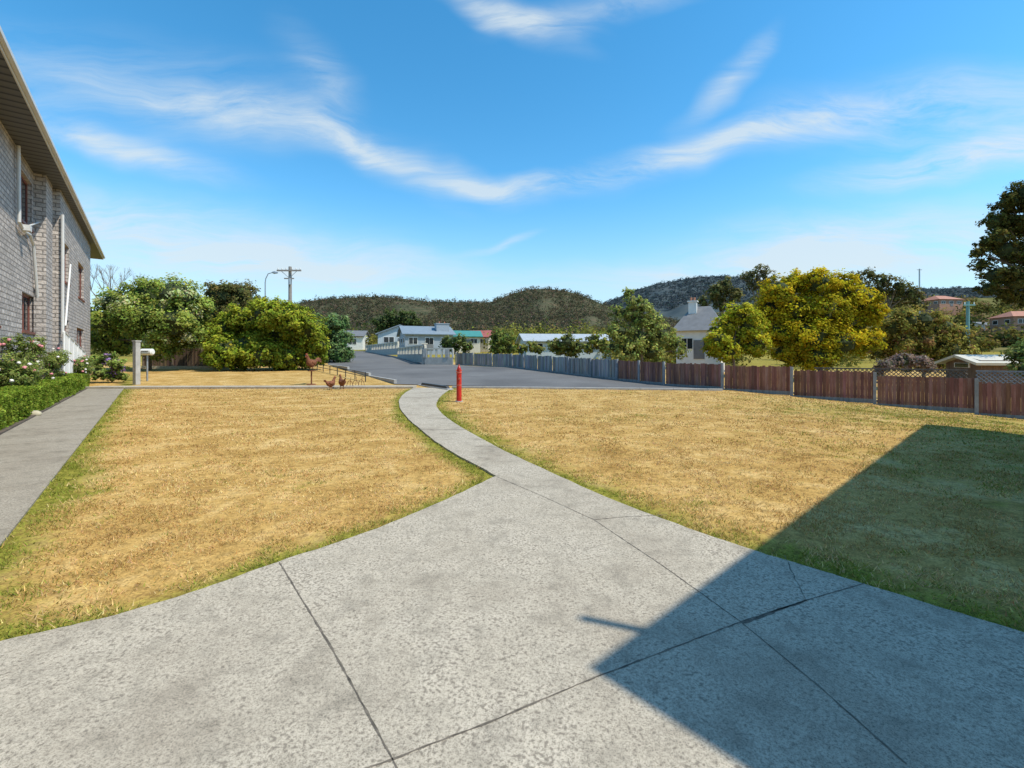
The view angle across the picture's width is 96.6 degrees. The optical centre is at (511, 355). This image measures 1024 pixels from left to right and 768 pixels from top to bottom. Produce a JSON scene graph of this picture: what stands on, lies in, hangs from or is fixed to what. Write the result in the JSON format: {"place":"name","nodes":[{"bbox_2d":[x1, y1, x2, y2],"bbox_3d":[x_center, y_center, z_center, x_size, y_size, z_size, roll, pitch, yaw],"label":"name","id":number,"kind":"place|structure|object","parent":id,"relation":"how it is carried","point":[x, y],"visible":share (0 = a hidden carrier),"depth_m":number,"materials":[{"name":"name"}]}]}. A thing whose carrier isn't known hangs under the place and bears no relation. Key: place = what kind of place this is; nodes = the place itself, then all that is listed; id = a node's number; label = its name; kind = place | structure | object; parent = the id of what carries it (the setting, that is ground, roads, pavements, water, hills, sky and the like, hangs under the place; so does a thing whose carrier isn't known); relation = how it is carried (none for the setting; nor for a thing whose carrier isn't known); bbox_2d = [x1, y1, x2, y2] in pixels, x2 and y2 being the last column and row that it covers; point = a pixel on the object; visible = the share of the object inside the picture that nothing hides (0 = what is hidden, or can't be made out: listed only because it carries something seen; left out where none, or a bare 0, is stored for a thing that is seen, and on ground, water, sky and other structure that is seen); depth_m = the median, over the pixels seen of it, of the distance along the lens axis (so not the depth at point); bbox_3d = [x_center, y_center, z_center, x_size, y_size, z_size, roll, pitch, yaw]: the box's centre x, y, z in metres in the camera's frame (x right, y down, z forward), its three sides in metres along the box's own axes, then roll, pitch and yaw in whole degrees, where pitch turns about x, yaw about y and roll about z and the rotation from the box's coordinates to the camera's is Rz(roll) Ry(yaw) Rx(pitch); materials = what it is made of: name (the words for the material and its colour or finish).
{"place":"outdoors","nodes":[
{"label":"outdoors","id":0,"kind":"place"},
{"bbox_2d":[0,388,1023,767],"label":"concrete path","id":1,"kind":"structure","parent":0,"point":[488,600],"depth_m":2.34,"materials":[{"name":"grey concrete"}]},
{"bbox_2d":[279,429,906,767],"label":"concrete joints","id":2,"kind":"object","parent":1,"relation":"on","point":[532,703],"visible":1,"depth_m":2.32,"materials":[{"name":"black concrete"}]},
{"bbox_2d":[0,349,1023,640],"bbox_3d":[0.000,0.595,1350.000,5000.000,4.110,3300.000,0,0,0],"label":"ground","id":3,"kind":"structure","parent":0,"point":[146,573],"depth_m":5.84,"materials":[{"name":"yellow plant"}]},
{"bbox_2d":[0,388,86,434],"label":"garden bed","id":4,"kind":"object","parent":3,"relation":"on","point":[3,430],"visible":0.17,"depth_m":11.27,"materials":[{"name":"soil"}]},
{"bbox_2d":[0,352,44,386],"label":"rose bush","id":5,"kind":"object","parent":4,"relation":"on","point":[14,371],"visible":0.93,"depth_m":12.81,"materials":[{"name":"green plant"}]},
{"bbox_2d":[0,332,58,379],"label":"rose bush","id":6,"kind":"object","parent":4,"relation":"on","point":[35,347],"visible":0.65,"depth_m":14.45,"materials":[{"name":"green plant"}]},
{"bbox_2d":[31,410,41,415],"bbox_3d":[-12.578,1.540,11.998,0.393,0.218,0.244,0,0,0],"label":"garden rock","id":7,"kind":"object","parent":4,"relation":"on","point":[36,412],"visible":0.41,"depth_m":11.95,"materials":[{"name":"stone"}]},
{"bbox_2d":[0,372,91,429],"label":"clipped hedge","id":8,"kind":"object","parent":4,"relation":"on","point":[20,402],"visible":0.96,"depth_m":12.32,"materials":[{"name":"green plant"}]},
{"bbox_2d":[28,347,72,377],"bbox_3d":[-17.706,0.581,17.442,1.143,1.962,2.537,0,0,-32],"label":"rose bush","id":9,"kind":"object","parent":4,"relation":"on","point":[53,361],"visible":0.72,"depth_m":17.45,"materials":[{"name":"green plant"}]},
{"bbox_2d":[0,121,89,378],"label":"walls","id":10,"kind":"structure","parent":3,"relation":"on","point":[48,205],"depth_m":18.04,"materials":[{"name":"grey brick"}]},
{"bbox_2d":[0,175,84,346],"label":"window frames","id":11,"kind":"structure","parent":10,"relation":"attached to","point":[23,295],"depth_m":17.54,"materials":[{"name":"wood"}]},
{"bbox_2d":[22,180,79,345],"bbox_3d":[-19.681,-3.018,19.212,11.003,7.082,14.732,0,0,0],"label":"window glass","id":12,"kind":"object","parent":11,"relation":"in","point":[24,219],"visible":0.19,"depth_m":17.45,"materials":[{"name":"black glass"}]},
{"bbox_2d":[16,145,70,333],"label":"downpipes","id":13,"kind":"object","parent":10,"relation":"attached to","point":[25,229],"visible":0.89,"depth_m":17.67,"materials":[{"name":"paint"}]},
{"bbox_2d":[0,51,101,258],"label":"soffit","id":14,"kind":"structure","parent":10,"relation":"on","point":[17,120],"depth_m":14.99,"materials":[{"name":"beige wood"}]},
{"bbox_2d":[0,389,122,545],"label":"walkway","id":15,"kind":"structure","parent":3,"relation":"on","point":[36,452],"depth_m":7.83,"materials":[{"name":"concrete"}]},
{"bbox_2d":[63,331,87,373],"bbox_3d":[-22.094,0.220,23.183,0.084,2.560,9.456,0,0,-38],"label":"entry balustrade","id":16,"kind":"object","parent":3,"relation":"on","point":[72,346],"visible":0.41,"depth_m":20.99,"materials":[{"name":"white paint"}]},
{"bbox_2d":[72,354,95,375],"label":"rose bush","id":17,"kind":"object","parent":3,"relation":"on","point":[83,364],"visible":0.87,"depth_m":22.16,"materials":[{"name":"green plant"}]},
{"bbox_2d":[86,351,130,382],"bbox_3d":[-22.754,0.651,25.479,2.378,1.825,1.410,0,0,0],"label":"flower bed plant","id":18,"kind":"object","parent":3,"relation":"on","point":[117,367],"visible":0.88,"depth_m":25.38,"materials":[{"name":"green plant"}]},
{"bbox_2d":[90,264,145,355],"bbox_3d":[-38.803,-3.879,44.072,5.617,9.724,7.481,0,0,0],"label":"bare tree","id":19,"kind":"object","parent":3,"relation":"on","point":[110,273],"visible":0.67,"depth_m":43.53,"materials":[{"name":"plant"}]},
{"bbox_2d":[132,340,140,384],"bbox_3d":[-20.100,0.376,24.401,0.300,2.365,0.300,0,0,17],"label":"gate post","id":20,"kind":"object","parent":3,"relation":"on","point":[136,362],"visible":1,"depth_m":24.30,"materials":[{"name":"white concrete"}]},
{"bbox_2d":[140,349,154,380],"bbox_3d":[-21.288,0.597,26.590,0.720,1.990,0.390,0,0,0],"label":"letterbox","id":21,"kind":"object","parent":3,"relation":"on","point":[146,352],"visible":0.8,"depth_m":26.50,"materials":[{"name":"metal"}]},
{"bbox_2d":[90,328,205,355],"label":"distant treeline","id":22,"kind":"object","parent":3,"relation":"on","point":[92,350],"depth_m":69.94,"materials":[{"name":"green plant"}]},
{"bbox_2d":[90,271,217,369],"bbox_3d":[-29.459,-2.656,36.462,11.494,8.290,6.033,0,0,9],"label":"flowering tree","id":23,"kind":"object","parent":3,"relation":"on","point":[166,319],"visible":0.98,"depth_m":35.63,"materials":[{"name":"green plant"}]},
{"bbox_2d":[141,366,213,368],"bbox_3d":[-28.593,1.040,38.996,6.084,0.300,0.200,0,0,0],"label":"garden edging","id":24,"kind":"object","parent":3,"relation":"on","point":[178,367],"visible":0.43,"depth_m":38.90,"materials":[{"name":"wood"}]},
{"bbox_2d":[142,348,225,367],"bbox_3d":[-28.122,0.310,39.467,7.677,2.010,0.158,0,0,0],"label":"brown fence","id":25,"kind":"object","parent":3,"relation":"on","point":[190,358],"visible":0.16,"depth_m":39.48,"materials":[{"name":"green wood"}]},
{"bbox_2d":[200,279,268,324],"bbox_3d":[-26.919,-3.182,43.679,8.796,8.923,5.143,0,0,0],"label":"evergreen tree","id":26,"kind":"object","parent":3,"relation":"on","point":[224,294],"visible":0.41,"depth_m":42.79,"materials":[{"name":"green plant"}]},
{"bbox_2d":[198,295,330,370],"bbox_3d":[-20.192,-1.629,37.270,11.152,6.308,6.487,0,0,0],"label":"hedge shrub","id":27,"kind":"object","parent":3,"relation":"on","point":[244,337],"visible":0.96,"depth_m":35.86,"materials":[{"name":"green plant"}]},
{"bbox_2d":[265,271,277,295],"bbox_3d":[-25.366,-4.035,48.000,1.417,9.711,0.180,0,0,0],"label":"street lamp","id":28,"kind":"object","parent":3,"relation":"on","point":[274,272],"visible":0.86,"depth_m":47.96,"materials":[{"name":"metal"}]},
{"bbox_2d":[277,266,300,301],"bbox_3d":[-25.311,-4.590,51.894,2.750,11.100,0.692,0,0,0],"label":"utility pole","id":29,"kind":"object","parent":3,"relation":"on","point":[290,270],"visible":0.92,"depth_m":51.83,"materials":[{"name":"white wood"}]},
{"bbox_2d":[305,353,321,384],"bbox_3d":[-10.651,0.723,24.500,0.492,1.671,1.152,0,0,40],"label":"rooster sculpture","id":30,"kind":"object","parent":3,"relation":"on","point":[311,363],"visible":1,"depth_m":24.29,"materials":[{"name":"metal"}]},
{"bbox_2d":[324,376,335,389],"bbox_3d":[-8.441,1.275,21.157,0.306,0.643,0.686,0,0,8],"label":"chicken sculpture","id":31,"kind":"object","parent":3,"relation":"on","point":[330,383],"visible":1,"depth_m":21.11,"materials":[{"name":"metal"}]},
{"bbox_2d":[311,312,355,362],"bbox_3d":[-20.365,-1.652,50.383,4.772,6.285,7.318,0,0,-44],"label":"cypress shrub","id":32,"kind":"object","parent":3,"relation":"on","point":[339,339],"visible":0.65,"depth_m":49.07,"materials":[{"name":"green plant"}]},
{"bbox_2d":[317,364,365,381],"bbox_3d":[-12.009,1.125,31.340,0.054,0.961,12.670,0,0,-35],"label":"rail","id":33,"kind":"object","parent":3,"relation":"on","point":[345,372],"visible":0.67,"depth_m":30.17,"materials":[{"name":"metal"}]},
{"bbox_2d":[338,374,345,388],"bbox_3d":[-8.032,1.235,21.608,0.769,0.721,0.343,0,0,28],"label":"chicken sculpture","id":34,"kind":"object","parent":3,"relation":"on","point":[341,382],"visible":0.95,"depth_m":21.54,"materials":[{"name":"metal"}]},
{"bbox_2d":[347,376,363,384],"bbox_3d":[-7.838,1.321,22.799,0.376,0.560,1.063,0,0,15],"label":"wire sculpture","id":35,"kind":"object","parent":3,"relation":"on","point":[356,380],"visible":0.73,"depth_m":22.85,"materials":[{"name":"metal"}]},
{"bbox_2d":[343,330,370,349],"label":"white cottage","id":36,"kind":"structure","parent":3,"relation":"on","point":[360,338],"depth_m":101.21,"materials":[{"name":"paint"}]},
{"bbox_2d":[90,289,675,348],"bbox_3d":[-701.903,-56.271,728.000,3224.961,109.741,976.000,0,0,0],"label":"forested hill","id":37,"kind":"structure","parent":3,"relation":"on","point":[550,302],"depth_m":631.55,"materials":[{"name":"green plant"}]},
{"bbox_2d":[273,285,679,337],"bbox_3d":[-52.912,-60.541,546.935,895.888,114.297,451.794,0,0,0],"label":"hill forest","id":38,"kind":"object","parent":37,"relation":"on","point":[527,320],"visible":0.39,"depth_m":580.27,"materials":[{"name":"green plant"}]},
{"bbox_2d":[378,326,398,343],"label":"walls","id":39,"kind":"structure","parent":3,"relation":"on","point":[392,332],"depth_m":81.68,"materials":[{"name":"white paint"}]},
{"bbox_2d":[384,337,393,341],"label":"window glass","id":40,"kind":"object","parent":39,"relation":"attached to","point":[388,339],"visible":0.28,"depth_m":81.59,"materials":[{"name":"black glass"}]},
{"bbox_2d":[375,324,402,335],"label":"roof","id":41,"kind":"structure","parent":39,"relation":"on","point":[388,329],"depth_m":81.31,"materials":[{"name":"grey metal"}]},
{"bbox_2d":[370,308,422,332],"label":"round tree","id":42,"kind":"object","parent":3,"relation":"on","point":[393,319],"visible":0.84,"depth_m":93.21,"materials":[{"name":"green plant"}]},
{"bbox_2d":[86,364,722,390],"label":"kerb","id":43,"kind":"structure","parent":3,"relation":"on","point":[389,380],"depth_m":21.99,"materials":[{"name":"concrete"}]},
{"bbox_2d":[365,341,453,364],"bbox_3d":[-17.913,-0.426,65.553,2.628,3.017,48.057,0,0,-28],"label":"fence","id":44,"kind":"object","parent":3,"relation":"on","point":[412,353],"depth_m":51.00,"materials":[{"name":"beige paint"}]},
{"bbox_2d":[421,343,427,363],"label":"gate pillar","id":45,"kind":"structure","parent":3,"relation":"on","point":[423,344],"depth_m":45.51,"materials":[{"name":"beige paint"}]},
{"bbox_2d":[399,332,452,354],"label":"walls","id":46,"kind":"structure","parent":3,"relation":"on","point":[437,339],"depth_m":72.47,"materials":[{"name":"white paint"}]},
{"bbox_2d":[401,337,449,349],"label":"window frames and door","id":47,"kind":"structure","parent":46,"relation":"attached to","point":[429,345],"depth_m":72.19,"materials":[{"name":"white wood"}]},
{"bbox_2d":[399,338,441,344],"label":"window glass","id":48,"kind":"object","parent":47,"relation":"in","point":[412,340],"visible":0.64,"depth_m":72.02,"materials":[{"name":"glass"}]},
{"bbox_2d":[396,326,455,336],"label":"roof","id":49,"kind":"structure","parent":46,"relation":"on","point":[417,330],"depth_m":73.38,"materials":[{"name":"metal"}]},
{"bbox_2d":[434,322,449,331],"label":"chimney","id":50,"kind":"object","parent":49,"relation":"on","point":[439,326],"visible":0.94,"depth_m":74.17,"materials":[{"name":"ceramic"}]},
{"bbox_2d":[419,383,452,389],"bbox_3d":[-3.833,1.505,22.541,0.300,0.170,3.786,0,0,-32],"label":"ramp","id":51,"kind":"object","parent":3,"relation":"on","point":[435,386],"visible":0.95,"depth_m":22.24,"materials":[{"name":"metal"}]},
{"bbox_2d":[438,332,473,354],"bbox_3d":[-7.356,-1.426,57.729,4.844,2.951,3.070,0,0,14],"label":"garden shrub","id":52,"kind":"object","parent":3,"relation":"on","point":[459,340],"visible":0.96,"depth_m":57.41,"materials":[{"name":"green plant"}]},
{"bbox_2d":[455,365,462,401],"bbox_3d":[-1.834,0.980,15.771,0.280,1.340,0.294,0,0,0],"label":"red bollard","id":53,"kind":"object","parent":3,"relation":"on","point":[459,385],"visible":0.94,"depth_m":15.71,"materials":[{"name":"metal"}]},
{"bbox_2d":[456,337,479,352],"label":"walls","id":54,"kind":"structure","parent":3,"relation":"on","point":[476,348],"depth_m":81.34,"materials":[{"name":"beige paint"}]},
{"bbox_2d":[453,331,482,336],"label":"roof","id":55,"kind":"structure","parent":54,"relation":"on","point":[473,333],"depth_m":82.23,"materials":[{"name":"teal metal"}]},
{"bbox_2d":[480,338,491,351],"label":"walls","id":56,"kind":"structure","parent":3,"relation":"on","point":[485,349],"depth_m":84.81,"materials":[{"name":"beige paint"}]},
{"bbox_2d":[472,330,494,337],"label":"roof","id":57,"kind":"structure","parent":56,"relation":"on","point":[484,333],"depth_m":86.19,"materials":[{"name":"red metal"}]},
{"bbox_2d":[488,327,516,353],"bbox_3d":[-1.065,-1.172,51.870,3.319,4.278,2.930,0,0,0],"label":"garden tree","id":58,"kind":"object","parent":3,"relation":"on","point":[499,342],"visible":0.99,"depth_m":51.32,"materials":[{"name":"green plant"}]},
{"bbox_2d":[353,321,675,347],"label":"distant treeline","id":59,"kind":"object","parent":3,"relation":"on","point":[373,340],"visible":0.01,"depth_m":107.55,"materials":[{"name":"green plant"}]},
{"bbox_2d":[516,340,545,355],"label":"garden shrub","id":60,"kind":"object","parent":3,"relation":"on","point":[535,349],"visible":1,"depth_m":52.62,"materials":[{"name":"green plant"}]},
{"bbox_2d":[455,352,617,379],"bbox_3d":[1.153,0.667,36.882,2.100,2.034,21.948,0,0,-33],"label":"paling fence","id":61,"kind":"object","parent":3,"relation":"on","point":[601,368],"visible":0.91,"depth_m":34.62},
{"bbox_2d":[519,339,611,359],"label":"walls","id":62,"kind":"structure","parent":3,"relation":"on","point":[597,354],"depth_m":58.71,"materials":[{"name":"white paint"}]},
{"bbox_2d":[515,334,608,343],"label":"roof","id":63,"kind":"structure","parent":62,"relation":"on","point":[535,337],"depth_m":60.16,"materials":[{"name":"metal"}]},
{"bbox_2d":[545,333,586,357],"bbox_3d":[5.598,-1.017,46.235,4.375,2.955,2.215,0,0,0],"label":"garden shrub","id":64,"kind":"object","parent":3,"relation":"on","point":[557,346],"visible":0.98,"depth_m":45.90,"materials":[{"name":"green plant"}]},
{"bbox_2d":[479,317,655,352],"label":"distant treeline","id":65,"kind":"object","parent":3,"relation":"on","point":[537,331],"visible":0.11,"depth_m":86.97,"materials":[{"name":"green plant"}]},
{"bbox_2d":[581,332,612,354],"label":"garden shrub","id":66,"kind":"object","parent":3,"relation":"on","point":[594,340],"visible":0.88,"depth_m":43.58,"materials":[{"name":"green plant"}]},
{"bbox_2d":[600,287,690,364],"bbox_3d":[9.944,-1.799,33.982,6.832,6.754,3.344,0,0,0],"label":"eucalyptus tree","id":67,"kind":"object","parent":3,"relation":"on","point":[641,340],"visible":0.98,"depth_m":33.63,"materials":[{"name":"green plant"}]},
{"bbox_2d":[676,330,724,371],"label":"walls","id":68,"kind":"structure","parent":3,"relation":"on","point":[697,335],"depth_m":42.96,"materials":[{"name":"white paint"}]},
{"bbox_2d":[682,337,704,358],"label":"window frames and door","id":69,"kind":"structure","parent":68,"relation":"attached to","point":[696,347],"depth_m":42.78,"materials":[{"name":"grey wood"}]},
{"bbox_2d":[682,338,706,348],"bbox_3d":[18.449,-1.134,44.588,4.030,0.972,4.190,0,0,29],"label":"window glass","id":70,"kind":"object","parent":69,"relation":"in","point":[688,342],"visible":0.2,"depth_m":43.15,"materials":[{"name":"black glass"}]},
{"bbox_2d":[672,306,719,331],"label":"roof","id":71,"kind":"structure","parent":68,"relation":"on","point":[700,320],"depth_m":43.58,"materials":[{"name":"grey metal"}]},
{"bbox_2d":[687,297,697,313],"bbox_3d":[17.772,-4.024,44.809,0.930,3.350,0.780,0,0,29],"label":"chimney","id":72,"kind":"object","parent":71,"relation":"on","point":[692,307],"visible":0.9,"depth_m":44.54,"materials":[{"name":"white paint"}]},
{"bbox_2d":[697,275,744,317],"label":"gum tree","id":73,"kind":"object","parent":3,"relation":"on","point":[721,287],"visible":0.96,"depth_m":86.82,"materials":[{"name":"green plant"}]},
{"bbox_2d":[699,302,774,377],"bbox_3d":[17.621,-1.153,36.121,5.545,6.469,3.590,0,0,0],"label":"wattle tree","id":74,"kind":"object","parent":3,"relation":"on","point":[726,340],"visible":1,"depth_m":35.48,"materials":[{"name":"green plant"}]},
{"bbox_2d":[594,335,884,367],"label":"yard trees","id":75,"kind":"object","parent":3,"relation":"on","point":[669,358],"visible":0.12,"depth_m":55.90,"materials":[{"name":"green plant"}]},
{"bbox_2d":[739,263,775,335],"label":"gum tree","id":76,"kind":"object","parent":3,"relation":"on","point":[763,274],"visible":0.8,"depth_m":81.99,"materials":[{"name":"green plant"}]},
{"bbox_2d":[618,359,1023,418],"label":"paling fence","id":77,"kind":"object","parent":3,"relation":"on","point":[1000,399],"visible":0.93,"depth_m":18.35,"materials":[{"name":"brown wood"}]},
{"bbox_2d":[814,367,1023,383],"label":"lattice screen","id":78,"kind":"object","parent":77,"relation":"on","point":[917,370],"visible":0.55,"depth_m":17.12,"materials":[{"name":"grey wood"}]},
{"bbox_2d":[751,265,891,374],"bbox_3d":[25.872,-2.521,38.299,11.779,10.060,6.686,0,0,0],"label":"wattle tree","id":79,"kind":"object","parent":3,"relation":"on","point":[803,331],"visible":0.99,"depth_m":36.95,"materials":[{"name":"yellow plant"}]},
{"bbox_2d":[847,266,932,338],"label":"gum tree","id":80,"kind":"object","parent":3,"relation":"on","point":[898,294],"visible":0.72,"depth_m":71.33,"materials":[{"name":"green plant"}]},
{"bbox_2d":[872,350,936,375],"bbox_3d":[20.630,0.455,23.816,3.292,1.442,1.477,0,0,0],"label":"pampas shrub","id":81,"kind":"object","parent":3,"relation":"on","point":[896,360],"visible":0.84,"depth_m":23.65,"materials":[{"name":"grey plant"}]},
{"bbox_2d":[866,304,981,376],"bbox_3d":[36.858,-1.084,41.173,9.952,6.970,5.350,0,0,0],"label":"mixed shrub","id":82,"kind":"object","parent":3,"relation":"on","point":[917,338],"visible":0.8,"depth_m":40.11,"materials":[{"name":"green plant"}]},
{"bbox_2d":[963,301,975,343],"bbox_3d":[44.000,-1.308,43.976,1.100,7.817,0.352,0,0,0],"label":"utility pole","id":83,"kind":"object","parent":3,"relation":"on","point":[967,304],"visible":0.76,"depth_m":43.88,"materials":[{"name":"teal paint"}]},
{"bbox_2d":[935,355,1023,393],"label":"garden shed","id":84,"kind":"structure","parent":3,"relation":"on","point":[972,364],"depth_m":28.55,"materials":[{"name":"beige paint"}]},
{"bbox_2d":[955,363,1018,366],"bbox_3d":[31.726,0.628,28.451,5.330,0.270,2.480,0,0,17],"label":"window glass","id":85,"kind":"structure","parent":84,"relation":"in","point":[956,364],"depth_m":29.75,"materials":[{"name":"grey"}]},
{"bbox_2d":[966,179,1023,308],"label":"dark tree","id":86,"kind":"object","parent":3,"relation":"on","point":[1006,224],"visible":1,"depth_m":29.70,"materials":[{"name":"green plant"}]},
{"bbox_2d":[998,337,1023,376],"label":"corner shrub","id":87,"kind":"object","parent":3,"relation":"on","point":[1015,353],"visible":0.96,"depth_m":17.73,"materials":[{"name":"green plant"}]},
{"bbox_2d":[0,0,1023,309],"label":"sky","id":88,"kind":"structure","parent":0,"point":[480,150],"materials":[{"name":"blue"}]},
{"bbox_2d":[328,351,707,388],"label":"asphalt road","id":89,"kind":"structure","parent":0,"point":[401,370],"depth_m":30.64,"materials":[{"name":"grey asphalt"}]},
{"bbox_2d":[604,276,996,320],"bbox_3d":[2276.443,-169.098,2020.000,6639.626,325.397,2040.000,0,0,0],"label":"distant hill","id":90,"kind":"structure","parent":0,"point":[680,311],"depth_m":1727.11,"materials":[{"name":"green plant"}]},
{"bbox_2d":[601,275,1022,308],"bbox_3d":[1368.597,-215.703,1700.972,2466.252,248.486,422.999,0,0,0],"label":"distant forest","id":91,"kind":"object","parent":90,"relation":"on","point":[949,292],"visible":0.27,"depth_m":1757.99,"materials":[{"name":"green plant"}]},
{"bbox_2d":[749,297,1017,351],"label":"hillside","id":92,"kind":"structure","parent":0,"point":[999,349],"depth_m":152.61,"materials":[{"name":"green plant"}]},
{"bbox_2d":[717,292,1023,351],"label":"hillside trees","id":93,"kind":"object","parent":92,"relation":"on","point":[999,338],"visible":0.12,"depth_m":117.04,"materials":[{"name":"green plant"}]},
{"bbox_2d":[920,299,962,315],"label":"walls","id":94,"kind":"structure","parent":92,"relation":"on","point":[939,305],"depth_m":148.67,"materials":[{"name":"beige brick"}]},
{"bbox_2d":[924,296,963,300],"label":"roof","id":95,"kind":"structure","parent":94,"relation":"on","point":[937,297],"depth_m":150.12,"materials":[{"name":"ceramic"}]},
{"bbox_2d":[929,301,960,303],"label":"window glass","id":96,"kind":"object","parent":94,"relation":"attached to","point":[958,302],"visible":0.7,"depth_m":148.67,"materials":[{"name":"grey glass"}]},
{"bbox_2d":[964,323,989,330],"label":"walls","id":97,"kind":"structure","parent":92,"relation":"on","point":[980,325],"depth_m":122.80,"materials":[{"name":"white paint"}]},
{"bbox_2d":[963,322,988,325],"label":"roof","id":98,"kind":"structure","parent":97,"relation":"on","point":[985,323],"depth_m":123.30,"materials":[{"name":"grey metal"}]},
{"bbox_2d":[990,316,1023,334],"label":"walls","id":99,"kind":"structure","parent":92,"relation":"on","point":[1001,320],"depth_m":111.24,"materials":[{"name":"beige brick"}]},
{"bbox_2d":[987,311,1023,318],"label":"roof","id":100,"kind":"structure","parent":99,"relation":"on","point":[1014,313],"depth_m":111.45,"materials":[{"name":"ceramic"}]},
{"bbox_2d":[993,319,1023,324],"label":"window glass","id":101,"kind":"object","parent":99,"relation":"attached to","point":[1008,321],"visible":1,"depth_m":110.34,"materials":[{"name":"glass"}]},
{"bbox_3d":[-19.942,-8.025,13.642,34.824,1.290,40.638,0,0,0],"label":"roof","id":102,"kind":"object","parent":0,"visible":0},
{"bbox_2d":[0,26,104,259],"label":"fascia gutter","id":103,"kind":"object","parent":102,"relation":"attached to","point":[9,58],"visible":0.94,"depth_m":14.03,"materials":[{"name":"paint"}]}
]}

